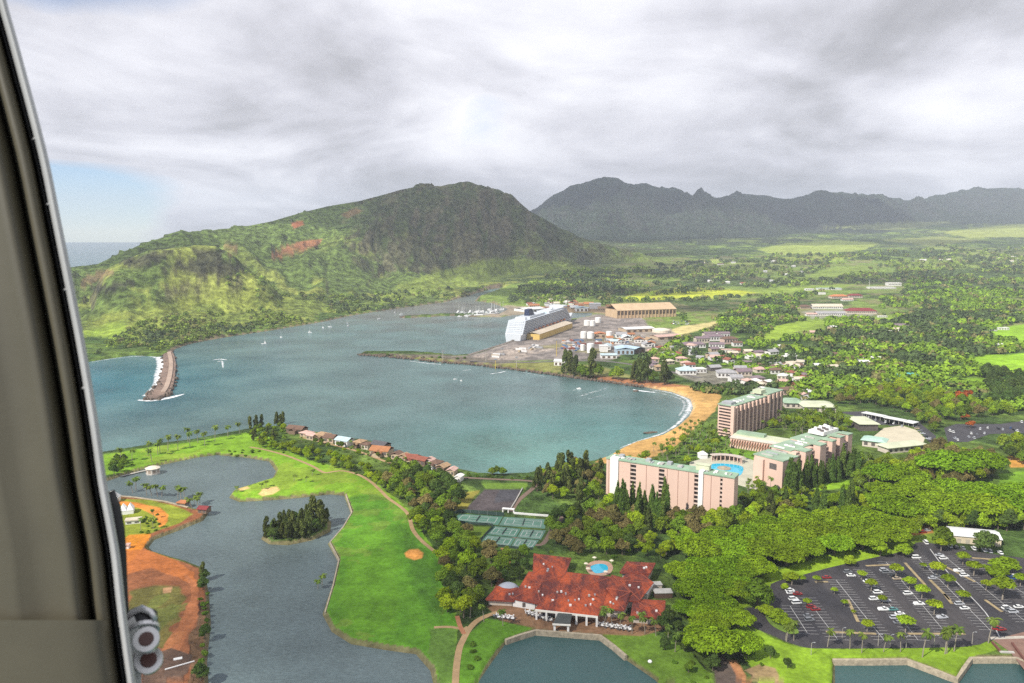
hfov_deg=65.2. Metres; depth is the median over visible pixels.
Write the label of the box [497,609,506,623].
coconut palm
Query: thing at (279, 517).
ironwood tree
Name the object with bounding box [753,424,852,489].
garden hotel
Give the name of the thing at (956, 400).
olive brown tree
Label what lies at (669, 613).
dark leafed tree
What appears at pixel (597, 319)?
storage tank
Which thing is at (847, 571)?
parked car
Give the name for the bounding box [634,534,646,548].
olive brown tree
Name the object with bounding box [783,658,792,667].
dark leafed tree
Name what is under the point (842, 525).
monkeypod tree
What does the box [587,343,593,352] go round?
storage tank
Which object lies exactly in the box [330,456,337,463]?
bright leafed tree
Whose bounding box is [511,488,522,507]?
lot wall
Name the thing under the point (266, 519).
ironwood tree
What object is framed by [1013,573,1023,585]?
umbrella tree
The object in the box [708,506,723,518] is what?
bright leafed tree
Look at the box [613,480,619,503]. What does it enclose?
cypress tree
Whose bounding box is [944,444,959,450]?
olive brown tree
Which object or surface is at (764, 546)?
monkeypod tree
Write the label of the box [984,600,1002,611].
planter bed
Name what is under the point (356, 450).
shore road
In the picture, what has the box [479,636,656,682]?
club pond water
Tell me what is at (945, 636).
coconut palm
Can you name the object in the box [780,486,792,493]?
bright leafed tree
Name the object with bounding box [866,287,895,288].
town building
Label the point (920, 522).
broadleaf tree
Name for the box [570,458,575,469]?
ironwood tree
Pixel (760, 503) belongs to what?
broadleaf tree
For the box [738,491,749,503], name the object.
broadleaf tree
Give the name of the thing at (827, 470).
cypress tree
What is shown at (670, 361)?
house
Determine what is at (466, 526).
olive brown tree
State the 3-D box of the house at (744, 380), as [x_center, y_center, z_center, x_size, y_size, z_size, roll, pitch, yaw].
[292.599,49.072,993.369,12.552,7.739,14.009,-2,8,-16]
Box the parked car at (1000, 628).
[996,626,1006,630]
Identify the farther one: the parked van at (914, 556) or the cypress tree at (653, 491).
the cypress tree at (653, 491)
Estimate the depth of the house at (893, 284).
2691.82 m
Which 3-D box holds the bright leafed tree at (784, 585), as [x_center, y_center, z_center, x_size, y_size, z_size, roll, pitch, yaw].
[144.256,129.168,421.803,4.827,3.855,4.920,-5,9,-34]
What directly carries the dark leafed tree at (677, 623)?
on the ground at (457, 237)
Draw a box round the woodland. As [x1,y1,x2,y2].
[94,242,1023,409]
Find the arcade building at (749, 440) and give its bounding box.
[729,430,790,451]
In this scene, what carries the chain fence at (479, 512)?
on the ground at (457, 237)
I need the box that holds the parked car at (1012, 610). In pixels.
[1008,608,1018,613]
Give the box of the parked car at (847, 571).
[843,569,852,572]
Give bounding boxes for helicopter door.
[0,0,163,682]
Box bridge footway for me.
[990,636,1023,638]
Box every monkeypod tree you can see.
[663,560,689,577]
[672,598,695,616]
[673,575,707,597]
[674,532,697,544]
[674,582,699,598]
[675,536,721,557]
[679,629,696,651]
[682,560,712,576]
[683,556,722,573]
[683,620,743,657]
[687,603,723,615]
[688,610,730,627]
[689,589,736,610]
[696,553,723,558]
[697,572,736,592]
[698,526,734,539]
[707,599,742,618]
[710,537,749,556]
[711,556,751,575]
[724,579,751,601]
[726,607,756,626]
[727,562,760,578]
[728,523,765,537]
[731,575,750,582]
[732,629,764,655]
[733,544,757,560]
[739,554,778,576]
[741,536,779,556]
[748,515,782,523]
[752,522,764,528]
[759,520,802,540]
[770,543,809,565]
[773,537,790,543]
[778,507,824,522]
[790,536,826,559]
[792,520,837,538]
[811,508,848,521]
[814,533,855,555]
[825,517,863,534]
[827,493,839,505]
[839,505,872,515]
[839,525,884,549]
[840,483,860,490]
[848,510,902,528]
[860,463,905,481]
[863,481,906,496]
[864,492,880,500]
[867,493,927,516]
[869,522,912,546]
[882,511,904,517]
[883,463,932,482]
[890,516,922,532]
[894,479,946,497]
[911,496,954,515]
[914,449,982,472]
[928,477,977,494]
[930,491,982,514]
[958,449,1010,469]
[961,492,1018,515]
[965,481,999,493]
[981,488,1023,510]
[997,481,1023,493]
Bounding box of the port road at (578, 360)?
[475,360,701,377]
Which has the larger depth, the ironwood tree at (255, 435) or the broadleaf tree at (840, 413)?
the broadleaf tree at (840, 413)
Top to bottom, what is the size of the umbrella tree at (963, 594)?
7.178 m
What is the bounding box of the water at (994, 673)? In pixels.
[835,664,1023,682]
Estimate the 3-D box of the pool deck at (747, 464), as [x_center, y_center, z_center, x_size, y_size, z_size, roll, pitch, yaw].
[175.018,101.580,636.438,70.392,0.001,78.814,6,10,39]
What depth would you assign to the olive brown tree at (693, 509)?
509.46 m
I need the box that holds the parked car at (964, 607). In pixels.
[959,606,970,609]
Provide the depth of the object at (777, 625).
382.34 m
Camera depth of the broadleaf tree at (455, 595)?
406.37 m
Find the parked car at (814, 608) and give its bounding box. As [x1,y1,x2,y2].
[810,607,820,610]
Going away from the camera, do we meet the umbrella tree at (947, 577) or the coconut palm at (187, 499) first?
the umbrella tree at (947, 577)
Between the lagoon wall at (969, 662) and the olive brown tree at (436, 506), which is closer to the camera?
the lagoon wall at (969, 662)
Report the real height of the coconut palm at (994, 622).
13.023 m
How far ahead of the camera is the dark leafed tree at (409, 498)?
547.18 m
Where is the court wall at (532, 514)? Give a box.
[514,512,547,516]
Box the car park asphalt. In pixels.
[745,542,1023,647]
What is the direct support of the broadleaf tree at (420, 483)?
on the ground at (457, 237)
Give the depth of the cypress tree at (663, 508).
508.72 m
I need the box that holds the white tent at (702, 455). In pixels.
[697,451,707,458]
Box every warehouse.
[614,345,633,354]
[627,345,644,353]
[946,526,1002,546]
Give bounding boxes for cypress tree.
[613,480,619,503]
[618,478,626,514]
[625,490,630,510]
[629,494,634,506]
[630,481,635,502]
[634,487,641,513]
[639,482,642,504]
[641,490,647,522]
[647,488,653,524]
[651,484,655,499]
[653,491,658,525]
[656,497,661,518]
[659,492,665,516]
[661,476,670,506]
[665,484,671,511]
[782,457,792,493]
[782,485,789,500]
[789,461,798,495]
[797,461,803,494]
[802,463,807,485]
[805,455,810,483]
[806,464,809,487]
[809,454,813,476]
[809,465,816,486]
[812,485,819,510]
[815,461,818,480]
[816,460,823,486]
[819,486,827,509]
[822,461,825,482]
[824,458,830,481]
[828,453,836,482]
[835,460,841,481]
[837,483,845,508]
[840,443,846,474]
[845,454,853,476]
[845,485,853,504]
[848,479,855,501]
[850,447,856,470]
[854,452,862,470]
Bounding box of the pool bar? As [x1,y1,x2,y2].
[710,453,744,463]
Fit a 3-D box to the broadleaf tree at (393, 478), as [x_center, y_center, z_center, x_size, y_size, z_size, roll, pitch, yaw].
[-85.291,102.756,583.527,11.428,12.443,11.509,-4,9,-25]
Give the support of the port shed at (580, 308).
on the ground at (457, 237)
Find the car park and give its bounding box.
[944,421,1023,441]
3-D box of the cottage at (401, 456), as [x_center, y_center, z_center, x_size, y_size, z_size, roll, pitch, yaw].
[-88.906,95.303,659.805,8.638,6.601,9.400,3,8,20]
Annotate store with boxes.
[528,304,539,306]
[598,306,606,309]
[604,343,611,349]
[610,339,621,343]
[614,332,627,337]
[621,334,631,340]
[633,336,643,342]
[641,341,651,346]
[643,337,654,341]
[648,340,655,346]
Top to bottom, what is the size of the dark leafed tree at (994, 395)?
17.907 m
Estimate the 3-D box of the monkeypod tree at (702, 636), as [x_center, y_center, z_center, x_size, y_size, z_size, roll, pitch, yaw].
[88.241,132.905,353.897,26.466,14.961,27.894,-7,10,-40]
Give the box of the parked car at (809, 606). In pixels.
[806,604,815,608]
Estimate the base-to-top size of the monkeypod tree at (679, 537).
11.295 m
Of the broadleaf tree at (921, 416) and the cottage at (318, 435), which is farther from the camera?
the broadleaf tree at (921, 416)
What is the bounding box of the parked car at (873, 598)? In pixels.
[869,596,878,599]
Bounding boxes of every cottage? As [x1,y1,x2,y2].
[285,424,307,434]
[298,430,313,436]
[305,432,315,440]
[315,431,331,440]
[322,433,339,443]
[334,436,354,446]
[352,439,367,448]
[361,441,370,449]
[368,445,393,457]
[371,440,391,445]
[391,450,403,458]
[398,452,409,459]
[403,453,420,461]
[414,455,429,465]
[427,456,435,464]
[427,459,444,469]
[435,462,450,470]
[447,466,457,475]
[454,473,464,481]
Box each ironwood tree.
[198,561,204,577]
[248,415,251,428]
[253,415,258,426]
[253,427,257,438]
[259,414,263,425]
[262,515,269,526]
[262,521,266,537]
[272,518,277,527]
[274,411,278,423]
[277,511,282,526]
[278,414,282,423]
[278,522,284,538]
[283,521,291,539]
[290,513,294,524]
[292,523,298,537]
[296,518,299,532]
[299,518,305,538]
[304,510,310,517]
[306,517,312,535]
[307,495,318,516]
[316,499,326,522]
[320,514,325,528]
[325,507,328,519]
[531,467,542,491]
[539,465,543,482]
[544,462,551,482]
[548,472,555,493]
[554,452,560,471]
[558,452,564,471]
[558,468,567,486]
[560,349,568,373]
[563,463,568,479]
[565,350,573,373]
[566,449,571,464]
[566,476,571,492]
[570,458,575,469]
[571,354,578,373]
[575,477,584,502]
[576,457,584,478]
[577,469,582,478]
[583,450,588,460]
[584,459,589,469]
[587,348,597,377]
[595,458,605,479]
[630,361,636,380]
[635,358,640,382]
[637,359,645,381]
[643,355,654,382]
[644,507,652,529]
[659,359,668,382]
[765,489,775,515]
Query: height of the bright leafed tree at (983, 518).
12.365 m
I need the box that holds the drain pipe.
[165,661,194,669]
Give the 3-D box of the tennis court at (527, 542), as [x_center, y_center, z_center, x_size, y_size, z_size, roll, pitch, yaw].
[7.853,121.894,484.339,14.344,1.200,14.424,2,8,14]
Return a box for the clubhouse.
[485,553,665,631]
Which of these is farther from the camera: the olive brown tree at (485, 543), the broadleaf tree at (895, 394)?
the broadleaf tree at (895, 394)
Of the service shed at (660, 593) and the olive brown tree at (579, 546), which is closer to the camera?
the service shed at (660, 593)
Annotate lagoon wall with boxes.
[121,495,188,507]
[324,494,352,614]
[505,629,626,660]
[832,656,1023,682]
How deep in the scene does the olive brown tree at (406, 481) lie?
581.41 m
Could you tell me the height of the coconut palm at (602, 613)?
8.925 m
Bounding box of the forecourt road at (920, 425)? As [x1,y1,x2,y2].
[843,411,935,441]
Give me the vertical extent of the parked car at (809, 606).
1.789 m
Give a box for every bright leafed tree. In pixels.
[260,432,267,438]
[272,441,279,447]
[283,441,292,447]
[290,446,297,454]
[302,447,310,452]
[303,451,312,456]
[314,448,321,454]
[315,455,321,462]
[326,449,333,458]
[330,450,339,457]
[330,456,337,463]
[342,455,352,460]
[346,462,354,468]
[363,462,372,469]
[367,471,373,479]
[372,475,379,483]
[377,479,386,488]
[413,514,425,521]
[430,515,443,524]
[432,545,449,556]
[434,587,453,599]
[438,593,455,611]
[443,536,457,549]
[445,563,453,571]
[452,594,474,617]
[457,549,476,569]
[469,535,481,551]
[547,484,559,498]
[559,486,569,498]
[583,488,590,499]
[588,479,599,485]
[595,472,604,479]
[599,536,614,553]
[602,493,613,503]
[627,510,644,528]
[632,539,642,550]
[640,450,650,458]
[640,541,654,555]
[643,533,655,542]
[646,530,657,535]
[655,547,665,558]
[659,539,673,554]
[666,445,673,450]
[666,529,677,538]
[679,434,686,440]
[680,526,692,533]
[683,455,690,463]
[693,444,702,452]
[699,511,715,524]
[704,445,711,451]
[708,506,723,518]
[711,438,719,443]
[714,515,723,525]
[737,511,752,521]
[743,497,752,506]
[745,506,757,515]
[746,501,762,512]
[749,489,757,497]
[753,479,763,487]
[755,604,773,615]
[767,608,787,622]
[775,497,781,508]
[775,503,793,514]
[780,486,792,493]
[780,583,788,588]
[780,617,797,626]
[782,573,795,582]
[791,499,803,508]
[794,494,802,501]
[801,494,808,502]
[803,414,812,420]
[804,419,809,427]
[812,415,822,421]
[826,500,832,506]
[842,555,856,565]
[843,418,852,427]
[845,384,856,391]
[855,391,865,402]
[855,493,866,504]
[860,385,868,393]
[865,390,874,399]
[870,386,878,393]
[870,542,891,555]
[874,457,882,463]
[877,391,889,396]
[883,395,891,405]
[885,382,894,388]
[887,387,894,394]
[888,397,898,405]
[889,458,900,464]
[893,382,900,388]
[894,542,913,555]
[895,377,905,382]
[901,382,910,393]
[902,402,911,411]
[902,459,920,468]
[904,386,912,393]
[904,514,918,521]
[906,393,917,398]
[908,446,925,454]
[910,398,920,408]
[911,384,920,389]
[922,390,932,400]
[923,514,937,529]
[925,395,936,405]
[928,412,941,417]
[930,388,943,394]
[935,469,951,474]
[942,512,954,525]
[943,399,955,405]
[944,392,955,398]
[944,441,959,448]
[945,402,955,409]
[956,401,963,407]
[956,513,969,525]
[967,394,975,401]
[969,467,986,480]
[974,512,991,528]
[982,397,993,408]
[982,564,1009,577]
[987,556,1022,571]
[988,406,997,415]
[992,513,1007,529]
[999,400,1010,412]
[1010,431,1023,442]
[1015,509,1023,527]
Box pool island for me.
[717,466,730,469]
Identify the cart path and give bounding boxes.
[250,447,433,550]
[434,626,469,629]
[452,611,498,682]
[455,616,465,633]
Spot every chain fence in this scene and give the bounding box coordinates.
[454,509,503,515]
[458,520,492,539]
[497,544,532,549]
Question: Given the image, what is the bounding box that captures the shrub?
[201,650,208,655]
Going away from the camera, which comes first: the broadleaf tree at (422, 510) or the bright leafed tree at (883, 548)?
the bright leafed tree at (883, 548)
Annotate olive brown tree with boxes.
[379,471,393,483]
[401,477,414,485]
[408,497,419,506]
[416,493,432,504]
[429,503,440,509]
[438,555,452,565]
[444,499,456,509]
[460,523,473,530]
[461,575,478,589]
[480,539,497,548]
[480,545,497,563]
[483,566,501,586]
[542,483,548,493]
[543,470,556,475]
[548,529,563,543]
[561,527,570,538]
[562,534,577,550]
[568,518,583,530]
[571,539,585,554]
[574,479,585,486]
[582,469,593,483]
[584,508,596,516]
[592,507,610,520]
[605,504,621,513]
[607,512,623,524]
[614,538,629,554]
[618,520,629,528]
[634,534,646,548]
[666,505,679,518]
[683,513,698,526]
[687,505,701,522]
[689,520,704,532]
[692,505,708,524]
[701,522,712,526]
[778,499,794,507]
[834,393,845,403]
[846,394,854,400]
[876,384,883,391]
[904,453,913,459]
[911,408,921,416]
[914,451,925,455]
[919,467,935,476]
[923,443,934,449]
[928,415,941,423]
[930,399,940,406]
[930,438,944,448]
[930,444,942,451]
[938,437,948,444]
[941,471,960,480]
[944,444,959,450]
[951,397,959,407]
[958,469,975,481]
[958,473,966,480]
[972,404,987,416]
[981,466,990,480]
[988,468,996,477]
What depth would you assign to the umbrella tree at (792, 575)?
425.51 m
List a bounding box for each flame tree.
[955,391,967,396]
[965,421,975,426]
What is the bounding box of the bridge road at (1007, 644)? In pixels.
[994,632,1023,668]
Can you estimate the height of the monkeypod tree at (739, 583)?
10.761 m
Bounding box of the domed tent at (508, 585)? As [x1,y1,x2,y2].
[498,582,518,587]
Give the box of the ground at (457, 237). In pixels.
[71,177,1023,682]
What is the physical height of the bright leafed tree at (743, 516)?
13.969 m
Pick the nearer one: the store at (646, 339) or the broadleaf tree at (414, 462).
the broadleaf tree at (414, 462)
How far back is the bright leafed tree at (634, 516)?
503.93 m
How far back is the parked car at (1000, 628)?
378.33 m
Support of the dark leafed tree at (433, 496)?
on the ground at (457, 237)
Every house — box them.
[554,359,564,365]
[651,357,659,361]
[653,364,660,370]
[662,359,674,364]
[675,356,687,361]
[683,362,695,366]
[685,343,696,348]
[687,349,696,354]
[691,367,706,372]
[693,336,709,342]
[702,331,715,334]
[705,352,719,357]
[706,364,721,370]
[708,347,719,351]
[708,355,719,360]
[709,342,724,347]
[716,331,730,335]
[720,336,738,343]
[723,357,734,363]
[726,351,738,355]
[727,374,743,382]
[731,341,742,346]
[732,365,746,368]
[733,368,752,375]
[740,378,751,383]
[743,349,753,353]
[745,354,753,358]
[749,375,764,381]
[750,350,763,355]
[752,366,766,372]
[764,349,779,354]
[768,367,781,373]
[777,373,788,378]
[779,386,793,394]
[784,370,794,376]
[791,376,804,380]
[797,305,811,308]
[800,392,809,399]
[805,313,816,315]
[828,294,847,298]
[840,298,853,300]
[847,294,862,297]
[885,282,901,285]
[997,327,1008,329]
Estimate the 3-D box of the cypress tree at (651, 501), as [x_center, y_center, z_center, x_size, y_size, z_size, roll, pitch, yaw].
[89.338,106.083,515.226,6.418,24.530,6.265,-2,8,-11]
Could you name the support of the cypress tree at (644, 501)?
on the ground at (457, 237)
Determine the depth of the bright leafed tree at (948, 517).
503.49 m
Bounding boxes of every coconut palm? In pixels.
[125,480,132,492]
[131,476,140,486]
[145,448,151,460]
[150,484,158,496]
[164,434,171,440]
[178,487,187,499]
[183,497,193,509]
[187,431,192,442]
[192,496,201,506]
[200,431,207,443]
[319,573,326,580]
[477,604,484,620]
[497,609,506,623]
[599,611,606,625]
[601,605,608,618]
[606,608,614,624]
[616,612,625,627]
[628,615,635,622]
[637,611,646,616]
[639,617,647,630]
[648,617,657,634]
[665,624,672,633]
[672,632,680,650]
[785,624,794,641]
[788,620,799,640]
[826,628,835,646]
[845,629,855,648]
[858,631,867,652]
[883,634,894,651]
[895,632,906,651]
[921,628,934,657]
[940,631,952,653]
[941,625,954,653]
[951,624,965,651]
[986,617,1003,642]
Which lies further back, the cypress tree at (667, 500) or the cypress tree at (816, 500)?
the cypress tree at (816, 500)
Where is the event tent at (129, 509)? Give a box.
[121,502,134,514]
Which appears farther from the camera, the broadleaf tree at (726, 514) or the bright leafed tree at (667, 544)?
the broadleaf tree at (726, 514)
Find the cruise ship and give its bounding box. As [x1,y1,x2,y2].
[505,304,571,341]
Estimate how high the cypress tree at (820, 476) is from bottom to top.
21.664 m
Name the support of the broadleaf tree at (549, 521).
on the ground at (457, 237)
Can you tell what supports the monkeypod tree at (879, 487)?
on the ground at (457, 237)
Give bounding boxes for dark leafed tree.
[108,464,119,475]
[191,662,209,679]
[197,576,209,589]
[199,624,210,637]
[200,569,210,577]
[268,527,277,539]
[313,521,322,531]
[389,482,398,490]
[402,469,413,477]
[405,482,415,489]
[406,494,416,506]
[408,474,415,480]
[410,463,422,471]
[420,502,431,510]
[422,465,431,471]
[428,478,437,485]
[428,492,437,500]
[430,480,441,491]
[435,486,446,496]
[436,467,443,482]
[436,539,443,546]
[438,471,451,481]
[441,570,460,586]
[442,475,454,486]
[442,509,457,523]
[447,479,460,489]
[449,580,465,594]
[450,486,465,498]
[452,497,460,509]
[457,569,474,581]
[500,568,509,581]
[509,550,522,563]
[512,566,524,576]
[518,557,529,568]
[548,507,562,521]
[558,503,570,519]
[569,502,584,518]
[623,532,637,545]
[637,527,649,534]
[656,615,669,629]
[659,636,670,649]
[661,608,675,620]
[666,370,674,378]
[673,620,683,628]
[676,634,688,650]
[703,654,720,670]
[740,645,755,658]
[764,645,776,657]
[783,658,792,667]
[932,509,945,527]
[963,509,978,527]
[972,530,999,547]
[980,365,993,377]
[982,377,993,384]
[984,392,999,400]
[986,379,995,386]
[987,372,997,377]
[989,383,997,390]
[991,386,1004,394]
[994,367,1005,376]
[995,508,1018,530]
[998,390,1014,399]
[1000,384,1009,390]
[1001,365,1008,372]
[1002,377,1014,386]
[1003,446,1018,459]
[1010,378,1023,386]
[1012,387,1021,396]
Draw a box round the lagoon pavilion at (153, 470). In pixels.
[145,465,160,475]
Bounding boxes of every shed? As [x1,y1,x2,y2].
[124,516,141,524]
[514,306,544,311]
[526,321,571,339]
[574,306,587,310]
[589,303,600,308]
[594,331,605,337]
[599,345,607,351]
[599,353,616,358]
[605,302,675,317]
[618,326,654,331]
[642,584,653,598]
[650,334,682,339]
[652,581,662,587]
[652,588,672,598]
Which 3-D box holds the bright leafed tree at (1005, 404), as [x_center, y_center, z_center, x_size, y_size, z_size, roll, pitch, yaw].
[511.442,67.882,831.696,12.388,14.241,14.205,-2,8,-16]
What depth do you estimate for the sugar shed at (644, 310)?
1763.06 m
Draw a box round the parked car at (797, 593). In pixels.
[793,591,802,594]
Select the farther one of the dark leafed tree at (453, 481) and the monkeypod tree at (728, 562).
the dark leafed tree at (453, 481)
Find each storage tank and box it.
[580,331,586,337]
[580,344,584,350]
[584,320,589,325]
[587,331,593,338]
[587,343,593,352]
[595,317,600,322]
[606,331,611,335]
[652,328,669,332]
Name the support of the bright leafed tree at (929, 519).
on the ground at (457, 237)
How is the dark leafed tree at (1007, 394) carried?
on the ground at (457, 237)
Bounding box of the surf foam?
[106,356,691,446]
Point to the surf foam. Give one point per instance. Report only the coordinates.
(159, 366)
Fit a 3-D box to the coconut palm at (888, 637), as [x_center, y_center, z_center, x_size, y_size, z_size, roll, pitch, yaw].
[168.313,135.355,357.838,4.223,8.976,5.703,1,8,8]
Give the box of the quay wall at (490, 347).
[467,340,513,354]
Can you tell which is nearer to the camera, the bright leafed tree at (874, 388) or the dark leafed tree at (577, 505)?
the dark leafed tree at (577, 505)
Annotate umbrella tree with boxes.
[784,572,799,584]
[803,598,811,602]
[812,575,820,582]
[841,599,848,606]
[857,570,867,579]
[861,619,874,631]
[865,578,878,590]
[877,595,887,602]
[889,563,904,575]
[896,614,916,632]
[902,576,916,589]
[914,584,930,598]
[925,599,943,614]
[928,561,946,573]
[933,538,948,550]
[941,573,956,586]
[955,590,970,601]
[956,551,970,564]
[966,561,982,575]
[980,579,991,589]
[989,576,1016,599]
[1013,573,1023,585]
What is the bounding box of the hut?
[196,505,212,513]
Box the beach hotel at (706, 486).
[606,454,738,511]
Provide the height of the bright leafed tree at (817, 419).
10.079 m
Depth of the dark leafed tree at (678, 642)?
358.99 m
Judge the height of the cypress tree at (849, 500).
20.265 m
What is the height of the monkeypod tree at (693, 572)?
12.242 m
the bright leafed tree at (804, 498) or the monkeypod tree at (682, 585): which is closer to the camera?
the monkeypod tree at (682, 585)
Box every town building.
[675,366,696,374]
[682,342,705,347]
[702,334,724,340]
[715,369,736,377]
[809,304,843,308]
[814,311,845,314]
[816,288,841,289]
[843,308,876,313]
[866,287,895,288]
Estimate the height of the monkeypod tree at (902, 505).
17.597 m
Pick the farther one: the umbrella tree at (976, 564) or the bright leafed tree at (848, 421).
the bright leafed tree at (848, 421)
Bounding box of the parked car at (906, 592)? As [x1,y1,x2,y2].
[903,590,912,594]
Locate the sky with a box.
[7,0,1023,241]
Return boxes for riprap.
[357,353,643,387]
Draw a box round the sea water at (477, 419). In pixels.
[66,242,692,473]
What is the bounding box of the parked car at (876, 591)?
[873,589,882,593]
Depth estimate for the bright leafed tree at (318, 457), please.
652.53 m
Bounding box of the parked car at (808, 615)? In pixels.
[803,613,813,616]
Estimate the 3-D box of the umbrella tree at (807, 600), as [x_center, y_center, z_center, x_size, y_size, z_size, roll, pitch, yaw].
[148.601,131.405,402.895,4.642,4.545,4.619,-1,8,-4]
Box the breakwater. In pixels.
[143,350,178,400]
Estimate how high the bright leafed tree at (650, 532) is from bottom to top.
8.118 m
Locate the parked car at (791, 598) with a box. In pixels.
[788,596,797,600]
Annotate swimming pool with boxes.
[591,564,607,572]
[711,463,743,475]
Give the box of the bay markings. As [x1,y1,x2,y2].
[784,549,1023,639]
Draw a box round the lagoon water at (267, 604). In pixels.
[107,455,432,682]
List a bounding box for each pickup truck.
[877,606,888,610]
[913,601,924,605]
[936,614,948,618]
[953,568,964,571]
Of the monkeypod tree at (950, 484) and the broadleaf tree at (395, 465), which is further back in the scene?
the broadleaf tree at (395, 465)
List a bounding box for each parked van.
[791,599,801,604]
[911,554,920,558]
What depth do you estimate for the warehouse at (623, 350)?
1232.45 m
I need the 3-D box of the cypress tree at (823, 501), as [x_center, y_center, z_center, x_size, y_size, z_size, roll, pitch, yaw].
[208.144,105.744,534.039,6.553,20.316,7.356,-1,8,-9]
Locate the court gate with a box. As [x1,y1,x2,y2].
[502,507,514,512]
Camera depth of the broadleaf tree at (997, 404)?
827.33 m
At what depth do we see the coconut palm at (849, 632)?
359.94 m
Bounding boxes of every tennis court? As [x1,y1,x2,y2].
[456,514,502,524]
[481,535,514,545]
[487,526,520,536]
[499,517,544,528]
[512,538,538,546]
[517,529,545,539]
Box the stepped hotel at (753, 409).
[717,387,783,436]
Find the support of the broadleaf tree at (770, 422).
on the ground at (457, 237)
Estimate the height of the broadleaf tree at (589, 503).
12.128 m
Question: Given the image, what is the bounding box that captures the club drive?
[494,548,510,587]
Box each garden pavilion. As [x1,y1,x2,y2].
[783,398,800,407]
[799,400,835,411]
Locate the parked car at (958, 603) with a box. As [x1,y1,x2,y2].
[954,601,964,604]
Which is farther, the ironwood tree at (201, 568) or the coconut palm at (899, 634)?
the ironwood tree at (201, 568)
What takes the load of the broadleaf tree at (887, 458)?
on the ground at (457, 237)
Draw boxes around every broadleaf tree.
[108,458,117,465]
[117,464,123,471]
[118,457,128,464]
[258,439,266,445]
[307,444,315,452]
[375,470,382,476]
[388,462,399,471]
[388,475,403,486]
[389,466,401,474]
[393,483,407,498]
[394,471,402,480]
[400,462,412,471]
[404,490,415,497]
[406,507,421,523]
[409,460,422,473]
[414,471,423,480]
[414,478,426,488]
[414,517,429,532]
[416,505,426,514]
[418,472,433,485]
[420,487,432,495]
[424,507,441,519]
[427,523,445,541]
[429,470,439,479]
[429,530,445,546]
[433,494,447,505]
[435,566,448,585]
[437,506,445,516]
[446,518,460,533]
[448,547,459,560]
[449,483,458,496]
[451,563,464,575]
[452,526,464,539]
[453,590,460,597]
[457,530,474,540]
[457,539,470,551]
[462,588,479,608]
[464,547,476,553]
[467,562,483,578]
[473,584,485,601]
[474,556,488,573]
[484,562,502,580]
[487,467,494,472]
[493,551,509,562]
[494,465,500,471]
[496,557,510,569]
[499,467,506,473]
[502,546,511,554]
[517,544,529,556]
[544,515,555,531]
[551,521,565,529]
[564,517,574,526]
[565,506,578,517]
[567,526,585,540]
[568,467,576,477]
[576,364,583,372]
[581,366,590,374]
[581,515,596,528]
[582,497,595,509]
[583,526,596,536]
[584,535,598,551]
[587,481,596,496]
[590,521,604,536]
[591,363,603,373]
[592,486,603,499]
[592,502,606,511]
[599,527,613,536]
[601,516,613,528]
[610,524,621,532]
[610,529,623,541]
[611,366,624,376]
[621,523,636,534]
[632,518,646,530]
[646,370,658,379]
[654,516,670,532]
[664,514,672,522]
[670,516,686,533]
[673,509,687,517]
[683,661,693,672]
[699,651,714,657]
[716,507,736,526]
[729,504,747,526]
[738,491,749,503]
[738,577,774,605]
[753,492,766,503]
[756,500,764,511]
[757,486,766,493]
[759,510,772,515]
[764,489,779,499]
[767,420,773,425]
[768,485,779,493]
[788,423,796,428]
[825,407,834,412]
[831,390,839,396]
[836,411,844,417]
[850,468,859,476]
[853,476,862,485]
[855,473,867,485]
[871,394,878,400]
[877,397,886,404]
[881,452,893,458]
[882,456,892,464]
[891,392,899,397]
[897,399,905,409]
[911,388,921,395]
[916,412,927,422]
[917,513,925,526]
[918,393,926,400]
[918,402,929,411]
[920,384,932,390]
[927,406,937,412]
[928,421,939,431]
[931,526,956,547]
[938,406,945,416]
[942,407,954,419]
[948,515,964,526]
[956,404,970,411]
[957,408,965,415]
[959,395,970,403]
[965,403,973,413]
[987,400,1002,413]
[987,514,998,527]
[996,433,1013,449]
[1003,441,1013,448]
[1004,405,1017,414]
[1007,443,1020,457]
[1015,450,1023,463]
[1016,512,1023,529]
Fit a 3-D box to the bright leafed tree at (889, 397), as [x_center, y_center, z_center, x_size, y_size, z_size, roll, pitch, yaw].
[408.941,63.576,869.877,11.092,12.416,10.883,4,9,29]
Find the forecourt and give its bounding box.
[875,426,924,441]
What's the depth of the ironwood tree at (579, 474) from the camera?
590.19 m
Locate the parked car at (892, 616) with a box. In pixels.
[889,614,896,618]
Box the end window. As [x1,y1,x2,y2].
[769,463,776,469]
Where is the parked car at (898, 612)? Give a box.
[894,611,904,614]
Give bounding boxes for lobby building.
[850,416,880,430]
[860,435,888,447]
[875,440,925,453]
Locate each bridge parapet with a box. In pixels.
[991,641,1000,650]
[999,651,1014,653]
[1011,642,1023,659]
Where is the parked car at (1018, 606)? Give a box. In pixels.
[1013,604,1023,607]
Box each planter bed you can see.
[826,631,876,634]
[846,599,859,621]
[865,564,889,565]
[904,563,925,584]
[908,633,965,634]
[929,580,950,599]
[947,567,975,581]
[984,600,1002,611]
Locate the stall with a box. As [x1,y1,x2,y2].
[176,500,189,505]
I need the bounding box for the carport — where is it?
[861,411,918,425]
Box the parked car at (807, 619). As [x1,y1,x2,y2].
[804,617,814,621]
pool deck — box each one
[586,560,612,575]
[689,456,756,489]
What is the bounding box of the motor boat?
[474,312,489,315]
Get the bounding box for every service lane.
[464,477,536,511]
[511,516,562,545]
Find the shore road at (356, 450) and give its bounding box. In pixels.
[300,437,424,472]
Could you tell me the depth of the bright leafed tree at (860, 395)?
878.40 m
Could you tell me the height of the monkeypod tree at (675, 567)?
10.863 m

